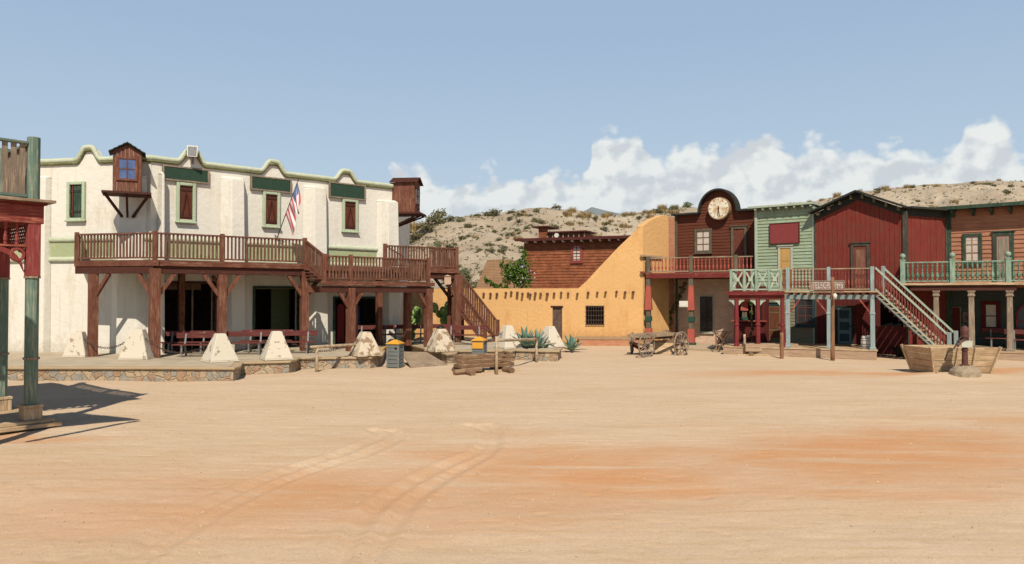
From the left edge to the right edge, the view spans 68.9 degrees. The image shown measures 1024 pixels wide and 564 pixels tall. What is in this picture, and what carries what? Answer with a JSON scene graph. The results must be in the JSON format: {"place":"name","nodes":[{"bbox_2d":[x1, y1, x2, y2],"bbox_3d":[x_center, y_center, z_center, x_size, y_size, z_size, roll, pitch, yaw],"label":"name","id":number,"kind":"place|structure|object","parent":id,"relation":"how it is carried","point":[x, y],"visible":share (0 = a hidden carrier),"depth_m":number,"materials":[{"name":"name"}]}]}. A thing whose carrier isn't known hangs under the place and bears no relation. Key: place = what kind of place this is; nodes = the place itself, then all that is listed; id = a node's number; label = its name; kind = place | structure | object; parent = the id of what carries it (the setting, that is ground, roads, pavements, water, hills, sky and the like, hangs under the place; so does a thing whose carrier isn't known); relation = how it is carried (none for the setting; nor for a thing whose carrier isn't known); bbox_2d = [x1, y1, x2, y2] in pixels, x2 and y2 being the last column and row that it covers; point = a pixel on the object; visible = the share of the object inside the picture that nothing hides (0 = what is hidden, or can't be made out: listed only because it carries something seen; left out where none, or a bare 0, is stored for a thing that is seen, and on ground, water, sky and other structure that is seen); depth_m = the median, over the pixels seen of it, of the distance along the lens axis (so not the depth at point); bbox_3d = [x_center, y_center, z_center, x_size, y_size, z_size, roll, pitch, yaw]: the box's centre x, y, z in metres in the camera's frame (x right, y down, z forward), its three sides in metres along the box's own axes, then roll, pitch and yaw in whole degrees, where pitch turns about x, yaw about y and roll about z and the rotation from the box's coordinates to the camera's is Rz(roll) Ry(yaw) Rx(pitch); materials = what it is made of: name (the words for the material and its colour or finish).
{"place":"outdoors","nodes":[
{"label":"outdoors","id":0,"kind":"place"},
{"bbox_2d":[0,346,1023,563],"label":"ground","id":1,"kind":"structure","parent":0,"point":[653,450],"depth_m":11.82,"materials":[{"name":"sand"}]},
{"bbox_2d":[0,136,61,433],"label":"corner veranda","id":2,"kind":"object","parent":1,"relation":"on","point":[22,204],"visible":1,"depth_m":15.11,"materials":[{"name":"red wood"}]},
{"bbox_2d":[8,333,402,381],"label":"stone terrace","id":3,"kind":"structure","parent":1,"relation":"on","point":[165,367],"depth_m":25.22,"materials":[{"name":"stone"}]},
{"bbox_2d":[62,331,87,357],"bbox_3d":[-16.049,2.299,27.645,0.820,0.930,0.820,0,-1,-8],"label":"pyramid bollard","id":4,"kind":"object","parent":3,"relation":"on","point":[76,346],"visible":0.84,"depth_m":27.36,"materials":[{"name":"white paint"}]},
{"bbox_2d":[118,329,153,359],"bbox_3d":[-13.388,2.216,26.709,1.000,1.060,1.000,0,-1,-8],"label":"pyramid bollard","id":5,"kind":"object","parent":3,"relation":"on","point":[136,346],"visible":1,"depth_m":26.37,"materials":[{"name":"white paint"}]},
{"bbox_2d":[146,338,208,353],"bbox_3d":[-11.706,2.237,26.166,3.012,0.578,0.088,0,-1,18],"label":"chain","id":6,"kind":"object","parent":5,"relation":"hanging from","point":[186,352],"visible":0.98,"depth_m":26.19,"materials":[{"name":"metal"}]},
{"bbox_2d":[161,331,213,353],"bbox_3d":[-12.639,2.353,29.013,1.900,0.889,0.554,0,-1,-6],"label":"bench","id":7,"kind":"object","parent":3,"relation":"on","point":[171,333],"visible":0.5,"depth_m":29.16,"materials":[{"name":"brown wood"}]},
{"bbox_2d":[171,332,224,356],"bbox_3d":[-11.594,2.328,27.613,1.750,0.889,0.554,0,-1,-4],"label":"bench","id":8,"kind":"object","parent":3,"relation":"on","point":[194,335],"visible":0.53,"depth_m":27.80,"materials":[{"name":"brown wood"}]},
{"bbox_2d":[200,333,239,362],"bbox_3d":[-10.026,2.246,25.623,1.000,0.960,1.000,1,-1,-42],"label":"pyramid bollard","id":9,"kind":"object","parent":3,"relation":"on","point":[219,349],"visible":1,"depth_m":25.38,"materials":[{"name":"white paint"}]},
{"bbox_2d":[214,331,270,354],"bbox_3d":[-10.383,2.346,28.613,2.100,0.889,0.554,0,-1,-8],"label":"bench","id":10,"kind":"object","parent":3,"relation":"on","point":[245,333],"visible":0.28,"depth_m":28.84,"materials":[{"name":"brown wood"}]},
{"bbox_2d":[239,330,292,352],"bbox_3d":[-9.863,2.372,30.013,2.000,0.889,0.554,0,-1,-8],"label":"bench","id":11,"kind":"object","parent":3,"relation":"on","point":[250,340],"visible":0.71,"depth_m":30.08,"materials":[{"name":"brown wood"}]},
{"bbox_2d":[74,230,460,357],"bbox_3d":[-9.147,0.532,31.616,16.196,4.650,5.397,1,-1,-32],"label":"timber veranda","id":12,"kind":"object","parent":3,"relation":"on","point":[314,262],"visible":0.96,"depth_m":29.83,"materials":[{"name":"brown wood"}]},
{"bbox_2d":[259,331,293,360],"bbox_3d":[-8.359,2.242,26.484,1.000,1.000,1.000,1,-1,-30],"label":"pyramid bollard","id":13,"kind":"object","parent":3,"relation":"on","point":[276,347],"visible":1,"depth_m":26.21,"materials":[{"name":"white paint"}]},
{"bbox_2d":[282,330,316,353],"bbox_3d":[-8.515,2.357,29.213,1.700,0.889,0.554,0,-1,-8],"label":"bench","id":14,"kind":"object","parent":3,"relation":"on","point":[307,333],"visible":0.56,"depth_m":29.43,"materials":[{"name":"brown wood"}]},
{"bbox_2d":[335,304,343,342],"bbox_3d":[-8.218,1.973,35.520,0.398,1.874,0.320,1,-1,-43],"label":"vending cabinet","id":15,"kind":"object","parent":3,"relation":"on","point":[339,322],"visible":0.93,"depth_m":35.38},
{"bbox_2d":[348,331,382,356],"bbox_3d":[-5.526,2.323,28.138,1.000,0.900,1.000,1,-1,-35],"label":"pyramid bollard","id":16,"kind":"object","parent":3,"relation":"on","point":[366,345],"visible":1,"depth_m":27.87,"materials":[{"name":"concrete"}]},
{"bbox_2d":[358,325,392,344],"bbox_3d":[-6.429,2.458,34.612,1.800,0.889,0.554,0,-1,-5],"label":"bench","id":17,"kind":"object","parent":3,"relation":"on","point":[367,327],"visible":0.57,"depth_m":34.82,"materials":[{"name":"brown wood"}]},
{"bbox_2d":[8,142,425,353],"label":"white building","id":18,"kind":"structure","parent":1,"relation":"on","point":[92,189],"depth_m":30.81,"materials":[{"name":"paint"}]},
{"bbox_2d":[64,181,86,221],"bbox_3d":[-17.403,-3.206,29.777,0.900,1.612,0.170,0,-1,10],"label":"window","id":19,"kind":"structure","parent":18,"relation":"in","point":[75,190],"depth_m":29.78,"materials":[{"name":"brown wood"}]},
{"bbox_2d":[101,142,151,217],"bbox_3d":[-14.683,-3.892,28.502,1.667,2.777,1.217,1,-1,-26],"label":"bay window","id":20,"kind":"structure","parent":18,"relation":"in","point":[127,169],"depth_m":28.24,"materials":[{"name":"brown wood"}]},
{"bbox_2d":[162,164,208,183],"bbox_3d":[-13.153,-4.336,30.135,1.827,0.602,0.100,1,-1,-43],"label":"signboard","id":21,"kind":"object","parent":18,"relation":"attached to","point":[185,174],"visible":0.9,"depth_m":30.09,"materials":[{"name":"green wood"}]},
{"bbox_2d":[175,182,196,223],"bbox_3d":[-13.138,-3.187,30.121,0.844,1.649,0.170,1,-1,-43],"label":"window","id":22,"kind":"structure","parent":18,"relation":"in","point":[185,192],"depth_m":30.13,"materials":[{"name":"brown wood"}]},
{"bbox_2d":[186,145,199,163],"bbox_3d":[-12.891,-5.136,30.137,0.510,0.704,0.484,0,-1,-18],"label":"floodlight","id":23,"kind":"object","parent":18,"relation":"attached to","point":[192,151],"visible":1,"depth_m":29.96,"materials":[{"name":"metal"}]},
{"bbox_2d":[250,175,291,193],"bbox_3d":[-10.503,-4.259,32.571,1.869,0.628,0.101,1,-1,-43],"label":"signboard","id":24,"kind":"object","parent":18,"relation":"attached to","point":[270,184],"visible":1,"depth_m":32.52,"materials":[{"name":"green wood"}]},
{"bbox_2d":[261,191,281,228],"bbox_3d":[-10.479,-3.143,32.564,0.870,1.593,0.170,1,-1,-43],"label":"window","id":25,"kind":"structure","parent":18,"relation":"in","point":[271,200],"depth_m":32.56,"materials":[{"name":"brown wood"}]},
{"bbox_2d":[274,178,300,241],"bbox_3d":[-9.660,-3.054,32.142,2.222,2.559,0.358,-1,-1,42],"label":"flag","id":26,"kind":"object","parent":18,"relation":"attached to","point":[293,206],"visible":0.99,"depth_m":31.69,"materials":[{"name":"fabric"}]},
{"bbox_2d":[328,181,365,200],"bbox_3d":[-7.739,-4.267,35.111,1.919,0.727,0.101,1,-1,-43],"label":"signboard","id":27,"kind":"object","parent":18,"relation":"attached to","point":[346,191],"visible":1,"depth_m":35.05,"materials":[{"name":"green wood"}]},
{"bbox_2d":[341,199,359,233],"bbox_3d":[-7.614,-3.109,35.198,0.914,1.593,0.170,1,-1,-43],"label":"window","id":28,"kind":"structure","parent":18,"relation":"in","point":[349,207],"depth_m":35.20,"materials":[{"name":"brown wood"}]},
{"bbox_2d":[389,177,425,226],"bbox_3d":[-5.208,-3.956,37.374,1.450,2.541,1.557,10,-10,-84],"label":"bay window","id":29,"kind":"structure","parent":18,"relation":"in","point":[406,191],"depth_m":36.83,"materials":[{"name":"brown wood"}]},
{"bbox_2d":[310,343,355,371],"bbox_3d":[-6.183,2.777,27.456,0.114,1.066,3.350,-1,-1,30],"label":"hitching rail","id":30,"kind":"object","parent":1,"relation":"on","point":[316,347],"visible":0.54,"depth_m":26.36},
{"bbox_2d":[382,339,404,367],"bbox_3d":[-4.468,2.691,28.036,0.730,1.060,0.550,0,-1,14],"label":"litter bin","id":31,"kind":"object","parent":1,"relation":"on","point":[394,348],"visible":1,"depth_m":27.81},
{"bbox_2d":[412,306,421,339],"bbox_3d":[-5.268,2.371,39.823,1.163,2.190,0.993,0,-1,13],"label":"prickly pear","id":32,"kind":"object","parent":1,"relation":"on","point":[416,313],"visible":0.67,"depth_m":39.76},
{"bbox_2d":[404,352,447,367],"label":"ramp","id":33,"kind":"structure","parent":1,"relation":"on","point":[418,359],"depth_m":28.71,"materials":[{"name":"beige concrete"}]},
{"bbox_2d":[433,302,451,323],"bbox_3d":[-3.385,2.258,39.315,1.918,2.394,1.130,-1,-1,26],"label":"prickly pear","id":34,"kind":"object","parent":1,"relation":"on","point":[436,310],"visible":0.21,"depth_m":39.15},
{"bbox_2d":[440,301,451,323],"bbox_3d":[-3.373,2.099,39.317,1.562,2.713,0.746,0,-1,0],"label":"prickly pear","id":35,"kind":"object","parent":1,"relation":"on","point":[443,313],"visible":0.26,"depth_m":39.07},
{"bbox_2d":[434,265,499,341],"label":"brown staircase","id":36,"kind":"structure","parent":1,"relation":"on","point":[472,307],"depth_m":37.13,"materials":[{"name":"brown wood"}]},
{"bbox_2d":[471,337,486,353],"bbox_3d":[-1.307,2.728,30.015,0.550,1.060,0.550,0,-1,14],"label":"litter bin","id":37,"kind":"object","parent":1,"relation":"on","point":[479,345],"visible":0.55,"depth_m":29.79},
{"bbox_2d":[404,336,562,363],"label":"stone terrace","id":38,"kind":"structure","parent":1,"relation":"on","point":[549,354],"depth_m":31.33,"materials":[{"name":"stone"}]},
{"bbox_2d":[388,325,423,343],"bbox_3d":[-4.934,2.472,35.412,1.900,0.889,0.554,0,-1,-4],"label":"bench","id":39,"kind":"object","parent":38,"relation":"on","point":[420,327],"visible":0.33,"depth_m":35.61,"materials":[{"name":"brown wood"}]},
{"bbox_2d":[424,329,456,352],"bbox_3d":[-2.900,2.353,30.302,1.000,0.920,1.000,1,-1,-35],"label":"pyramid bollard","id":40,"kind":"object","parent":38,"relation":"on","point":[440,340],"visible":0.93,"depth_m":30.04,"materials":[{"name":"concrete"}]},
{"bbox_2d":[444,325,486,337],"bbox_3d":[-2.164,2.454,34.412,2.000,0.889,0.554,0,-1,-2],"label":"bench","id":41,"kind":"object","parent":38,"relation":"on","point":[465,327],"visible":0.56,"depth_m":34.63,"materials":[{"name":"brown wood"}]},
{"bbox_2d":[493,325,522,348],"bbox_3d":[-0.184,2.357,32.157,0.950,0.980,0.950,1,-1,-35],"label":"pyramid bollard","id":42,"kind":"object","parent":38,"relation":"on","point":[508,331],"visible":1,"depth_m":31.91,"materials":[{"name":"white paint"}]},
{"bbox_2d":[514,326,547,347],"bbox_3d":[0.627,2.366,32.266,1.602,0.998,1.595,1,-1,-33],"label":"agave","id":43,"kind":"object","parent":38,"relation":"on","point":[525,344],"visible":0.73,"depth_m":32.07,"materials":[{"name":"green plant"}]},
{"bbox_2d":[522,329,554,347],"bbox_3d":[1.074,2.422,32.251,1.294,0.880,1.337,1,-1,-39],"label":"agave","id":44,"kind":"object","parent":38,"relation":"on","point":[539,336],"visible":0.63,"depth_m":32.14,"materials":[{"name":"green plant"}]},
{"bbox_2d":[540,326,564,347],"bbox_3d":[1.664,2.400,32.827,0.980,0.920,0.980,1,-1,-40],"label":"pyramid bollard","id":45,"kind":"object","parent":38,"relation":"on","point":[551,332],"visible":0.83,"depth_m":32.58,"materials":[{"name":"white paint"}]},
{"bbox_2d":[451,352,520,375],"bbox_3d":[-0.928,2.886,26.259,2.736,0.677,1.400,1,-1,-32],"label":"log pile","id":46,"kind":"object","parent":1,"relation":"on","point":[470,364],"visible":0.98,"depth_m":26.04,"materials":[{"name":"brown wood"}]},
{"bbox_2d":[495,336,538,374],"bbox_3d":[0.261,2.616,28.123,0.124,1.412,5.487,0,-1,17],"label":"hitching rail","id":47,"kind":"object","parent":1,"relation":"on","point":[497,340],"visible":0.9,"depth_m":26.86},
{"bbox_2d":[412,215,674,345],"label":"ochre building","id":48,"kind":"structure","parent":1,"relation":"on","point":[603,304],"depth_m":40.98,"materials":[{"name":"paint"}]},
{"bbox_2d":[551,306,562,339],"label":"door","id":49,"kind":"structure","parent":48,"relation":"in","point":[557,310],"depth_m":41.08,"materials":[{"name":"brown wood"}]},
{"bbox_2d":[585,305,604,324],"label":"window","id":50,"kind":"structure","parent":48,"relation":"in","point":[594,315],"depth_m":41.09,"materials":[{"name":"metal"}]},
{"bbox_2d":[562,335,588,350],"bbox_3d":[2.923,2.909,36.014,1.566,0.848,1.399,0,-1,0],"label":"agave","id":51,"kind":"object","parent":1,"relation":"on","point":[570,345],"visible":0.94,"depth_m":35.91,"materials":[{"name":"green plant"}]},
{"bbox_2d":[627,329,688,357],"bbox_3d":[6.549,2.788,34.305,2.707,1.170,4.413,0,-1,-1],"label":"wagon","id":52,"kind":"object","parent":1,"relation":"on","point":[663,335],"visible":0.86,"depth_m":33.13,"materials":[{"name":"brown wood"}]},
{"bbox_2d":[654,340,687,354],"bbox_3d":[7.181,2.990,33.898,1.525,0.730,0.432,0,-1,2],"label":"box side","id":53,"kind":"object","parent":1,"relation":"on","point":[659,348],"visible":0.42,"depth_m":33.91,"materials":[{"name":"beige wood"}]},
{"bbox_2d":[644,255,752,344],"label":"maroon balcony","id":54,"kind":"structure","parent":1,"relation":"on","point":[709,273],"depth_m":39.63,"materials":[{"name":"red wood"}]},
{"bbox_2d":[671,188,754,343],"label":"clock house","id":55,"kind":"structure","parent":1,"relation":"on","point":[720,222],"depth_m":41.56,"materials":[{"name":"dark brown wood siding"},{"name":"beige plaster"},{"name":"dark glass"}]},
{"bbox_2d":[669,282,686,339],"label":"climbing vine","id":56,"kind":"object","parent":55,"relation":"attached to","point":[679,296],"visible":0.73,"depth_m":42.31,"materials":[{"name":"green plant"}]},
{"bbox_2d":[693,228,712,253],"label":"window","id":57,"kind":"structure","parent":55,"relation":"in","point":[702,237],"depth_m":41.90,"materials":[{"name":"glass"}]},
{"bbox_2d":[698,295,713,333],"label":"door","id":58,"kind":"structure","parent":55,"relation":"in","point":[706,302],"depth_m":41.73,"materials":[{"name":"wood"}]},
{"bbox_2d":[730,225,747,271],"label":"door","id":59,"kind":"structure","parent":55,"relation":"in","point":[738,232],"depth_m":40.63,"materials":[{"name":"wood"}]},
{"bbox_2d":[747,288,753,341],"bbox_3d":[11.815,1.744,37.277,0.637,2.891,0.327,0,-1,0],"label":"climbing vine","id":60,"kind":"object","parent":1,"relation":"on","point":[751,318],"visible":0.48,"depth_m":37.26,"materials":[{"name":"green plant"}]},
{"bbox_2d":[737,343,797,355],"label":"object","id":61,"kind":"object","parent":1,"relation":"on","point":[750,348],"visible":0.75,"depth_m":33.47,"materials":[{"name":"brown wood"}]},
{"bbox_2d":[780,332,783,358],"bbox_3d":[11.578,2.784,32.048,0.168,1.234,0.160,0,-1,22],"label":"wooden post","id":62,"kind":"object","parent":1,"relation":"on","point":[781,346],"visible":0.89,"depth_m":31.99,"materials":[{"name":"brown wood"}]},
{"bbox_2d":[748,202,825,343],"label":"green house","id":63,"kind":"structure","parent":1,"relation":"on","point":[800,255],"depth_m":37.62,"materials":[{"name":"wood"}]},
{"bbox_2d":[731,286,768,341],"bbox_3d":[12.383,1.666,38.555,1.800,2.900,1.200,-1,-1,37],"label":"kiosk booth","id":64,"kind":"object","parent":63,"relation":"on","point":[744,326],"visible":0.55,"depth_m":38.21,"materials":[{"name":"red paint"}]},
{"bbox_2d":[769,302,784,340],"bbox_3d":[13.391,2.019,38.089,1.048,1.977,0.125,-1,-1,39],"label":"door","id":65,"kind":"structure","parent":63,"relation":"in","point":[774,308],"depth_m":38.09,"materials":[{"name":"wood"}]},
{"bbox_2d":[769,222,799,244],"bbox_3d":[13.796,-2.470,37.822,1.502,1.075,0.090,-1,-1,39],"label":"signboard","id":66,"kind":"object","parent":63,"relation":"attached to","point":[785,233],"visible":1,"depth_m":37.79,"materials":[{"name":"red wood"}]},
{"bbox_2d":[777,245,793,290],"bbox_3d":[13.827,-0.707,37.779,0.818,2.316,0.125,-1,-1,39],"label":"door","id":67,"kind":"structure","parent":63,"relation":"in","point":[785,252],"depth_m":37.77,"materials":[{"name":"wood"}]},
{"bbox_2d":[795,299,814,327],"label":"window","id":68,"kind":"structure","parent":63,"relation":"in","point":[805,315],"depth_m":37.11,"materials":[{"name":"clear glass"}]},
{"bbox_2d":[722,342,877,359],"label":"boardwalk","id":69,"kind":"structure","parent":1,"relation":"on","point":[847,351],"depth_m":32.85,"materials":[{"name":"beige wood"}]},
{"bbox_2d":[726,269,790,347],"bbox_3d":[11.606,1.187,34.925,2.777,3.524,2.800,0,-1,23],"label":"red porch","id":70,"kind":"object","parent":69,"relation":"on","point":[756,297],"visible":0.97,"depth_m":33.79,"materials":[{"name":"wood"}]},
{"bbox_2d":[782,266,877,349],"bbox_3d":[14.458,1.150,34.032,3.865,3.564,3.420,0,-1,23],"label":"blue porch","id":71,"kind":"object","parent":69,"relation":"on","point":[804,295],"visible":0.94,"depth_m":32.59,"materials":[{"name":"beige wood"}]},
{"bbox_2d":[810,280,844,289],"bbox_3d":[13.753,0.139,32.574,1.393,0.419,0.070,0,-1,23],"label":"lettered sign","id":72,"kind":"object","parent":71,"relation":"attached to","point":[823,284],"visible":0.97,"depth_m":32.57,"materials":[{"name":"red wood"}]},
{"bbox_2d":[861,336,869,348],"bbox_3d":[15.457,2.624,32.506,0.512,0.560,0.512,0,-1,0],"label":"barrel","id":73,"kind":"object","parent":69,"relation":"on","point":[865,342],"visible":0.67,"depth_m":32.33,"materials":[{"name":"silver metal"}]},
{"bbox_2d":[830,277,836,360],"bbox_3d":[13.420,1.587,31.121,0.214,3.587,0.502,0,-1,0],"label":"wooden post","id":74,"kind":"object","parent":1,"relation":"on","point":[832,333],"visible":0.97,"depth_m":31.21,"materials":[{"name":"brown wood"}]},
{"bbox_2d":[808,190,956,353],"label":"red barn","id":75,"kind":"structure","parent":1,"relation":"on","point":[856,229],"depth_m":35.32,"materials":[{"name":"wood"}]},
{"bbox_2d":[835,306,853,343],"bbox_3d":[15.981,2.051,35.889,0.831,1.832,0.125,-1,-1,39],"label":"door","id":76,"kind":"structure","parent":75,"relation":"in","point":[844,315],"depth_m":35.89,"materials":[{"name":"wood"}]},
{"bbox_2d":[849,242,870,290],"bbox_3d":[16.549,-0.744,35.483,0.944,2.305,0.130,-1,-1,39],"label":"door","id":77,"kind":"structure","parent":75,"relation":"in","point":[860,251],"depth_m":35.47,"materials":[{"name":"wood"}]},
{"bbox_2d":[875,326,907,353],"bbox_3d":[17.058,2.611,33.565,1.345,1.226,0.140,-1,-1,36],"label":"board fence","id":78,"kind":"object","parent":1,"relation":"on","point":[887,338],"visible":0.85,"depth_m":33.58,"materials":[{"name":"wood"}]},
{"bbox_2d":[890,347,904,356],"bbox_3d":[17.517,3.112,33.461,0.940,0.420,0.926,-1,-1,40],"label":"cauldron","id":79,"kind":"object","parent":1,"relation":"on","point":[898,351],"visible":0.44,"depth_m":33.24,"materials":[{"name":"metal"}]},
{"bbox_2d":[873,266,957,344],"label":"red staircase","id":80,"kind":"structure","parent":1,"relation":"on","point":[897,310],"depth_m":31.70,"materials":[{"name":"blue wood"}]},
{"bbox_2d":[900,344,1001,374],"bbox_3d":[15.268,2.691,26.039,2.560,0.986,1.732,0,-1,-5],"label":"water trough","id":81,"kind":"object","parent":1,"relation":"on","point":[925,358],"visible":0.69,"depth_m":25.42,"materials":[{"name":"beige wood"}]},
{"bbox_2d":[944,325,981,377],"bbox_3d":[14.826,2.323,24.456,0.948,1.797,1.068,-1,-1,44],"label":"hand pump","id":82,"kind":"object","parent":1,"relation":"on","point":[964,369],"visible":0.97,"depth_m":24.35,"materials":[{"name":"metal"}]},
{"bbox_2d":[937,201,1023,347],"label":"orange house","id":83,"kind":"structure","parent":1,"relation":"on","point":[986,232],"depth_m":34.41,"materials":[{"name":"brown"}]},
{"bbox_2d":[952,307,960,344],"bbox_3d":[20.889,2.061,35.180,0.454,1.784,0.125,-1,-1,41],"label":"door","id":84,"kind":"structure","parent":83,"relation":"in","point":[956,311],"depth_m":35.15,"materials":[{"name":"red wood"}]},
{"bbox_2d":[961,233,981,264],"bbox_3d":[21.425,-1.534,34.761,0.863,1.452,0.140,-1,-1,41],"label":"window","id":85,"kind":"structure","parent":83,"relation":"in","point":[975,247],"depth_m":34.77,"materials":[{"name":"glass"}]},
{"bbox_2d":[980,301,1000,331],"bbox_3d":[21.975,1.578,34.255,0.843,1.415,0.120,-1,-1,41],"label":"window","id":86,"kind":"structure","parent":83,"relation":"in","point":[992,309],"depth_m":34.27,"materials":[{"name":"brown wood"}]},
{"bbox_2d":[991,230,1015,281],"bbox_3d":[22.352,-1.135,33.959,0.932,2.389,0.130,-1,-1,41],"label":"door","id":87,"kind":"structure","parent":83,"relation":"in","point":[1003,241],"depth_m":34.00,"materials":[{"name":"pink paint"}]},
{"bbox_2d":[1016,305,1023,335],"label":"arched board","id":88,"kind":"object","parent":83,"relation":"attached to","point":[1020,319],"visible":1,"depth_m":33.50,"materials":[{"name":"red paint"}]},
{"bbox_2d":[998,347,1023,360],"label":"boardwalk","id":89,"kind":"structure","parent":1,"relation":"on","point":[1017,354],"depth_m":31.21,"materials":[{"name":"beige wood"}]},
{"bbox_2d":[900,251,1023,350],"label":"pale green balcony","id":90,"kind":"structure","parent":89,"relation":"on","point":[1008,286],"depth_m":32.19,"materials":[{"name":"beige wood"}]},
{"bbox_2d":[982,328,1023,346],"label":"bench","id":91,"kind":"object","parent":89,"relation":"on","point":[993,330],"visible":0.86,"depth_m":33.59,"materials":[{"name":"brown wood"}]},
{"bbox_2d":[1004,329,1023,349],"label":"bench","id":92,"kind":"object","parent":89,"relation":"on","point":[1015,331],"visible":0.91,"depth_m":32.30,"materials":[{"name":"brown wood"}]},
{"bbox_2d":[0,0,1023,223],"label":"sky","id":93,"kind":"structure","parent":0,"point":[617,106],"materials":[{"name":"blue"}]},
{"bbox_2d":[585,207,745,214],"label":"distant mountain","id":94,"kind":"structure","parent":0,"point":[593,210],"depth_m":599.41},
{"bbox_2d":[649,342,724,351],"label":"pavement","id":95,"kind":"structure","parent":0,"point":[703,347],"depth_m":37.60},
{"bbox_2d":[712,331,731,350],"bbox_3d":[10.068,2.822,35.804,0.800,0.914,0.600,0,-1,0],"label":"trestle","id":96,"kind":"object","parent":95,"relation":"on","point":[722,340],"visible":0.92,"depth_m":35.54,"materials":[{"name":"brown wood"}]},
{"bbox_2d":[409,181,1023,287],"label":"hill","id":97,"kind":"structure","parent":0,"point":[927,195],"depth_m":87.30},
{"bbox_2d":[410,229,426,239],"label":"desert shrub","id":98,"kind":"object","parent":97,"relation":"on","point":[417,234],"visible":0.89,"depth_m":85.69,"materials":[{"name":"green plant"}]},
{"bbox_2d":[421,221,438,230],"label":"desert shrub","id":99,"kind":"object","parent":97,"relation":"on","point":[428,227],"visible":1,"depth_m":85.51,"materials":[{"name":"green plant"}]},
{"bbox_2d":[420,211,447,223],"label":"desert shrub","id":100,"kind":"object","parent":97,"relation":"on","point":[437,220],"visible":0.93,"depth_m":86.99,"materials":[{"name":"green plant"}]},
{"bbox_2d":[410,180,1022,287],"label":"scrub","id":101,"kind":"object","parent":97,"relation":"on","point":[501,218],"visible":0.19,"depth_m":85.74,"materials":[{"name":"green plant"}]},
{"label":"outer ground","id":102,"kind":"structure","parent":0,"visible":0},
{"bbox_2d":[459,266,471,283],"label":"pale bush","id":103,"kind":"object","parent":102,"relation":"on","point":[466,275],"visible":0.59,"depth_m":51.74,"materials":[{"name":"green plant"}]},
{"bbox_2d":[476,260,517,287],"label":"shingle hut","id":104,"kind":"object","parent":102,"relation":"on","point":[492,271],"visible":0.19,"depth_m":48.02,"materials":[{"name":"paint"}]},
{"bbox_2d":[484,249,538,287],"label":"flowering bush","id":105,"kind":"object","parent":102,"relation":"on","point":[518,275],"visible":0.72,"depth_m":44.27,"materials":[{"name":"green plant"}]},
{"bbox_2d":[515,226,630,287],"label":"plank house","id":106,"kind":"structure","parent":102,"relation":"on","point":[570,259],"depth_m":51.95,"materials":[{"name":"brown wood"}]},
{"bbox_2d":[571,244,582,262],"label":"window","id":107,"kind":"structure","parent":106,"relation":"in","point":[576,253],"depth_m":51.60,"materials":[{"name":"red paint"}]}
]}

